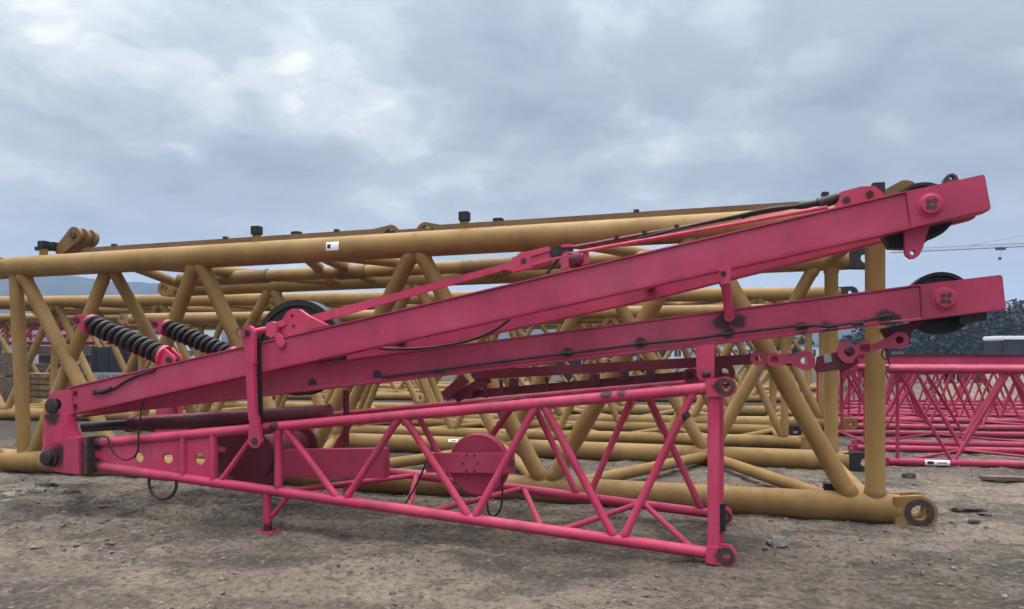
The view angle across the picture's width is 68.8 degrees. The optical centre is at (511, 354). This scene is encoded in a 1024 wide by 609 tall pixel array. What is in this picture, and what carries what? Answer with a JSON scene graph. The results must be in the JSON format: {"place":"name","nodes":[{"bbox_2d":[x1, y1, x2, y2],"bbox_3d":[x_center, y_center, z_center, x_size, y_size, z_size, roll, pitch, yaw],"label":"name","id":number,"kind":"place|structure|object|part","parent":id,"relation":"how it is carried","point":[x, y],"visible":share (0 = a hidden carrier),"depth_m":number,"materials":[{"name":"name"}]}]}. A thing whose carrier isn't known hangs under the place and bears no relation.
{"place":"outdoors","nodes":[
{"label":"outdoors","id":0,"kind":"place"},
{"bbox_2d":[156,330,220,357],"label":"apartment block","id":1,"kind":"structure","parent":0,"point":[210,333],"depth_m":235.00,"materials":[{"name":"white concrete"}]},
{"bbox_2d":[0,275,858,355],"bbox_3d":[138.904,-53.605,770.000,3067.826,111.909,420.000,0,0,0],"label":"hills","id":2,"kind":"structure","parent":0,"point":[69,285],"depth_m":801.29,"materials":[{"name":"green plant"}]},
{"bbox_2d":[0,356,1023,608],"bbox_3d":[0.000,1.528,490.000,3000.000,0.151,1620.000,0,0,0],"label":"ground","id":3,"kind":"structure","parent":0,"point":[756,576],"depth_m":5.85,"materials":[{"name":"soil"}]},
{"bbox_2d":[0,377,13,402],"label":"slatted crate","id":4,"kind":"object","parent":3,"relation":"on","point":[6,385],"visible":0.52,"depth_m":23.32,"materials":[{"name":"brown wood"}]},
{"bbox_2d":[0,353,12,375],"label":"slatted crate","id":5,"kind":"object","parent":4,"relation":"on","point":[6,366],"visible":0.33,"depth_m":23.51,"materials":[{"name":"brown wood"}]},
{"bbox_2d":[0,492,15,497],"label":"rock","id":6,"kind":"object","parent":3,"relation":"on","point":[8,494],"visible":1,"depth_m":7.89,"materials":[{"name":"stone"}]},
{"bbox_2d":[5,373,71,402],"bbox_3d":[-15.509,1.075,24.576,1.500,0.950,1.147,0,0,0],"label":"slatted crate","id":7,"kind":"object","parent":3,"relation":"on","point":[39,385],"visible":0.27,"depth_m":24.04,"materials":[{"name":"brown wood"}]},
{"bbox_2d":[34,488,46,492],"bbox_3d":[-5.126,1.474,8.137,0.109,0.041,0.125,0,0,-43],"label":"rock","id":8,"kind":"object","parent":3,"relation":"on","point":[37,490],"visible":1,"depth_m":8.11,"materials":[{"name":"stone"}]},
{"bbox_2d":[34,482,58,486],"bbox_3d":[-5.363,1.504,8.611,0.272,0.052,0.144,0,0,0],"label":"clod","id":9,"kind":"object","parent":3,"relation":"on","point":[47,484],"visible":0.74,"depth_m":8.57,"materials":[{"name":"soil"}]},
{"bbox_2d":[27,346,68,372],"bbox_3d":[-19.542,0.590,31.797,0.871,1.880,2.086,0,0,41],"label":"timber stack","id":10,"kind":"object","parent":3,"relation":"on","point":[44,354],"visible":0.15,"depth_m":31.37,"materials":[{"name":"brown wood"}]},
{"bbox_2d":[0,324,126,344],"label":"jib section","id":11,"kind":"object","parent":10,"relation":"on","point":[89,342],"visible":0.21,"depth_m":30.55,"materials":[{"name":"paint"}]},
{"bbox_2d":[61,489,80,494],"bbox_3d":[-4.827,1.510,8.176,0.226,0.057,0.147,0,0,0],"label":"clod","id":12,"kind":"object","parent":3,"relation":"on","point":[70,491],"visible":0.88,"depth_m":8.14,"materials":[{"name":"soil"}]},
{"bbox_2d":[78,346,109,382],"bbox_3d":[-17.607,0.590,31.797,0.871,1.880,2.086,0,0,41],"label":"timber stack","id":13,"kind":"object","parent":3,"relation":"on","point":[86,350],"visible":0.04,"depth_m":31.25,"materials":[{"name":"brown wood"}]},
{"bbox_2d":[98,504,115,508],"bbox_3d":[-3.957,1.501,7.344,0.195,0.035,0.133,0,0,0],"label":"clod","id":14,"kind":"object","parent":3,"relation":"on","point":[105,506],"visible":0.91,"depth_m":7.30,"materials":[{"name":"soil"}]},
{"bbox_2d":[91,347,137,379],"bbox_3d":[-14.017,0.650,26.572,1.240,1.800,1.257,0,0,0],"label":"tool container","id":15,"kind":"object","parent":3,"relation":"on","point":[104,364],"visible":0.48,"depth_m":26.00,"materials":[{"name":"grey metal"}]},
{"bbox_2d":[39,372,736,566],"bbox_3d":[-1.904,0.861,7.210,7.777,1.390,1.638,0,0,15],"label":"lattice frame","id":16,"kind":"object","parent":3,"relation":"on","point":[478,464],"visible":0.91,"depth_m":6.50,"materials":[{"name":"pink paint"}]},
{"bbox_2d":[96,398,144,460],"bbox_3d":[-3.594,0.684,6.866,0.543,0.582,0.016,0,0,15],"label":"hose","id":17,"kind":"object","parent":16,"relation":"hanging from","point":[114,453],"visible":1,"depth_m":6.81,"materials":[{"name":"black rubber"}]},
{"bbox_2d":[147,477,177,500],"bbox_3d":[-3.169,1.221,6.786,0.321,0.211,0.026,0,0,15],"label":"hose","id":18,"kind":"object","parent":16,"relation":"hanging from","point":[158,497],"visible":1,"depth_m":6.78,"materials":[{"name":"black rubber"}]},
{"bbox_2d":[81,420,289,431],"bbox_3d":[-3.375,0.706,7.859,2.781,0.301,0.126,0,0,15],"label":"hydraulic cylinder","id":19,"kind":"object","parent":16,"relation":"on","point":[125,429],"visible":0.22,"depth_m":7.91,"materials":[{"name":"red paint"}]},
{"bbox_2d":[80,404,332,429],"bbox_3d":[-3.003,0.608,7.207,2.778,0.310,0.143,0,0,15],"label":"hydraulic cylinder","id":20,"kind":"object","parent":16,"relation":"on","point":[235,416],"visible":0.88,"depth_m":7.12,"materials":[{"name":"red paint"}]},
{"bbox_2d":[405,459,426,503],"bbox_3d":[-0.820,1.062,6.484,0.226,0.477,0.015,0,0,15],"label":"hose","id":21,"kind":"object","parent":16,"relation":"hanging from","point":[411,493],"visible":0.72,"depth_m":6.48,"materials":[{"name":"black rubber"}]},
{"bbox_2d":[486,475,503,516],"bbox_3d":[-0.142,1.151,6.194,0.149,0.400,0.018,0,0,15],"label":"hose","id":22,"kind":"object","parent":16,"relation":"hanging from","point":[501,504],"visible":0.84,"depth_m":6.17,"materials":[{"name":"black rubber"}]},
{"bbox_2d":[45,173,990,414],"bbox_3d":[-1.046,-0.325,6.921,9.341,1.915,1.416,0,0,15],"label":"box mast","id":23,"kind":"object","parent":16,"relation":"on","point":[915,217],"visible":0.98,"depth_m":5.92,"materials":[{"name":"pink metal"}]},
{"bbox_2d":[73,314,182,365],"bbox_3d":[-3.718,-0.138,7.227,1.182,0.507,0.205,0,0,15],"label":"backstop spring","id":24,"kind":"object","parent":23,"relation":"attached to","point":[134,342],"visible":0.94,"depth_m":7.16,"materials":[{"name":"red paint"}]},
{"bbox_2d":[151,319,236,353],"bbox_3d":[-3.440,-0.138,8.239,1.182,0.507,0.205,0,0,15],"label":"backstop spring","id":25,"kind":"object","parent":23,"relation":"attached to","point":[188,336],"visible":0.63,"depth_m":8.21,"materials":[{"name":"red paint"}]},
{"bbox_2d":[236,326,263,447],"bbox_3d":[-2.254,0.279,6.487,0.245,1.051,0.176,0,0,17],"label":"link bar","id":26,"kind":"object","parent":23,"relation":"attached to","point":[251,341],"visible":1,"depth_m":6.43,"materials":[{"name":"pink paint"}]},
{"bbox_2d":[310,192,838,321],"bbox_3d":[0.260,-0.718,5.992,4.373,0.918,0.100,0,0,16],"label":"pendant strap","id":27,"kind":"object","parent":23,"relation":"hanging from","point":[533,259],"visible":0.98,"depth_m":5.91,"materials":[{"name":"pink paint"}]},
{"bbox_2d":[81,272,1005,416],"bbox_3d":[-0.217,0.005,6.741,7.975,1.216,1.266,0,0,17],"label":"box mast","id":28,"kind":"object","parent":16,"relation":"on","point":[935,303],"visible":0.89,"depth_m":5.86,"materials":[{"name":"pink metal"}]},
{"bbox_2d":[441,332,908,401],"bbox_3d":[1.184,0.139,6.291,3.806,0.610,0.506,0,0,24],"label":"pendant link chain","id":29,"kind":"object","parent":28,"relation":"hanging from","point":[841,358],"visible":0.93,"depth_m":6.41,"materials":[{"name":"paint"}]},
{"bbox_2d":[0,314,815,401],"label":"boom section","id":30,"kind":"object","parent":3,"relation":"on","point":[395,392],"visible":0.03,"depth_m":26.31,"materials":[{"name":"paint"}]},
{"bbox_2d":[0,323,847,390],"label":"boom section","id":31,"kind":"object","parent":3,"relation":"on","point":[442,385],"visible":0.12,"depth_m":33.36,"materials":[{"name":"paint"}]},
{"bbox_2d":[1,330,89,337],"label":"jib section","id":32,"kind":"object","parent":31,"relation":"on","point":[35,334],"depth_m":35.25,"materials":[{"name":"paint"}]},
{"bbox_2d":[0,286,857,430],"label":"boom section","id":33,"kind":"object","parent":3,"relation":"on","point":[61,307],"visible":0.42,"depth_m":17.16,"materials":[{"name":"paint"}]},
{"bbox_2d":[118,304,811,449],"bbox_3d":[-1.309,0.362,14.736,13.445,2.396,2.120,0,0,14],"label":"boom section","id":34,"kind":"object","parent":3,"relation":"on","point":[774,433],"visible":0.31,"depth_m":13.72,"materials":[{"name":"paint"}]},
{"bbox_2d":[0,182,937,526],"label":"boom section","id":35,"kind":"object","parent":3,"relation":"on","point":[388,262],"visible":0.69,"depth_m":8.98,"materials":[{"name":"paint"}]},
{"bbox_2d":[34,180,914,253],"bbox_3d":[-1.165,-1.478,8.777,10.667,0.423,0.456,0,0,15],"label":"pendant bar","id":36,"kind":"object","parent":35,"relation":"on","point":[76,240],"visible":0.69,"depth_m":8.72,"materials":[{"name":"paint"}]},
{"bbox_2d":[634,349,682,359],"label":"site cabin","id":37,"kind":"object","parent":3,"relation":"on","point":[676,353],"visible":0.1,"depth_m":110.60,"materials":[{"name":"white metal"}]},
{"bbox_2d":[674,349,680,355],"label":"window","id":38,"kind":"structure","parent":37,"relation":"in","point":[677,352],"depth_m":110.56,"materials":[{"name":"grey glass"}]},
{"bbox_2d":[715,344,751,355],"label":"site cabin","id":39,"kind":"object","parent":3,"relation":"on","point":[735,348],"visible":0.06,"depth_m":110.55,"materials":[{"name":"white metal"}]},
{"bbox_2d":[765,535,789,546],"bbox_3d":[2.168,1.526,6.126,0.164,0.073,0.149,0,0,-32],"label":"rock","id":40,"kind":"object","parent":3,"relation":"on","point":[777,541],"visible":1,"depth_m":6.08,"materials":[{"name":"stone"}]},
{"bbox_2d":[799,345,818,363],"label":"site cabin","id":41,"kind":"object","parent":3,"relation":"on","point":[815,350],"visible":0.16,"depth_m":116.60,"materials":[{"name":"white metal"}]},
{"bbox_2d":[751,299,1023,354],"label":"wood","id":42,"kind":"object","parent":3,"relation":"on","point":[967,338],"visible":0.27,"depth_m":113.94,"materials":[{"name":"green plant"}]},
{"bbox_2d":[901,472,915,478],"bbox_3d":[5.022,1.538,9.481,0.169,0.083,0.162,0,0,-41],"label":"rock","id":43,"kind":"object","parent":3,"relation":"on","point":[908,475],"visible":0.89,"depth_m":9.44,"materials":[{"name":"grey stone"}]},
{"bbox_2d":[813,363,1023,412],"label":"jib section","id":44,"kind":"object","parent":3,"relation":"on","point":[907,408],"visible":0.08,"depth_m":20.68,"materials":[{"name":"paint"}]},
{"bbox_2d":[814,364,1023,430],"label":"jib section","id":45,"kind":"object","parent":3,"relation":"on","point":[920,423],"visible":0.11,"depth_m":15.57,"materials":[{"name":"paint"}]},
{"bbox_2d":[838,367,1023,447],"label":"jib section","id":46,"kind":"object","parent":3,"relation":"on","point":[993,436],"visible":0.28,"depth_m":13.82,"materials":[{"name":"paint"}]},
{"bbox_2d":[856,354,1023,364],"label":"box beam","id":47,"kind":"structure","parent":46,"relation":"on","point":[1002,359],"depth_m":13.06,"materials":[{"name":"pink metal"}]},
{"bbox_2d":[838,370,1023,418],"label":"jib section","id":48,"kind":"object","parent":3,"relation":"on","point":[961,414],"visible":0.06,"depth_m":18.34,"materials":[{"name":"paint"}]},
{"bbox_2d":[843,370,1021,405],"bbox_3d":[15.751,0.855,23.004,11.298,1.410,1.820,0,0,5],"label":"jib section","id":49,"kind":"object","parent":3,"relation":"on","point":[854,401],"visible":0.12,"depth_m":22.44,"materials":[{"name":"paint"}]},
{"bbox_2d":[847,364,1023,468],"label":"jib section","id":50,"kind":"object","parent":3,"relation":"on","point":[899,370],"visible":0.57,"depth_m":10.43,"materials":[{"name":"paint"}]},
{"bbox_2d":[891,235,1023,259],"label":"tower crane","id":51,"kind":"object","parent":3,"relation":"on","point":[1000,249],"visible":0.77,"depth_m":169.95,"materials":[{"name":"paint"}]},
{"bbox_2d":[947,505,988,512],"bbox_3d":[4.569,1.551,7.492,0.390,0.056,0.180,0,0,0],"label":"clod","id":52,"kind":"object","parent":3,"relation":"on","point":[963,508],"visible":0.87,"depth_m":7.44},
{"bbox_2d":[967,519,979,524],"bbox_3d":[4.263,1.549,6.909,0.117,0.041,0.083,0,0,-20],"label":"clod","id":53,"kind":"object","parent":3,"relation":"on","point":[973,521],"visible":1,"depth_m":6.88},
{"bbox_2d":[977,512,991,515],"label":"clod","id":54,"kind":"object","parent":3,"relation":"on","point":[984,513],"visible":0.96,"depth_m":7.22,"materials":[{"name":"soil"}]},
{"bbox_2d":[979,475,1023,481],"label":"plank","id":55,"kind":"object","parent":3,"relation":"on","point":[1000,478],"visible":1,"depth_m":9.15,"materials":[{"name":"brown wood"}]},
{"bbox_2d":[983,336,1023,353],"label":"cabin","id":56,"kind":"object","parent":3,"relation":"on","point":[1003,344],"visible":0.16,"depth_m":60.81,"materials":[{"name":"white metal"}]},
{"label":"window","id":57,"kind":"part","parent":56,"relation":"part of","materials":[{"name":"grey glass"}]},
{"bbox_2d":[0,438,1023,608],"bbox_3d":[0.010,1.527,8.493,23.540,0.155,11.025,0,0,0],"label":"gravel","id":58,"kind":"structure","parent":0,"point":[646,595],"depth_m":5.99,"materials":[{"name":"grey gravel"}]},
{"bbox_2d":[0,0,1023,310],"label":"sky","id":59,"kind":"structure","parent":0,"point":[128,122],"materials":[{"name":"grey"}]},
{"bbox_2d":[556,351,664,380],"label":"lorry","id":60,"kind":"object","parent":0,"point":[569,377],"visible":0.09,"depth_m":42.04,"materials":[{"name":"black metal"}]},
{"bbox_2d":[891,351,980,382],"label":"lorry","id":61,"kind":"object","parent":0,"point":[919,352],"visible":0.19,"depth_m":40.32,"materials":[{"name":"black metal"}]}
]}

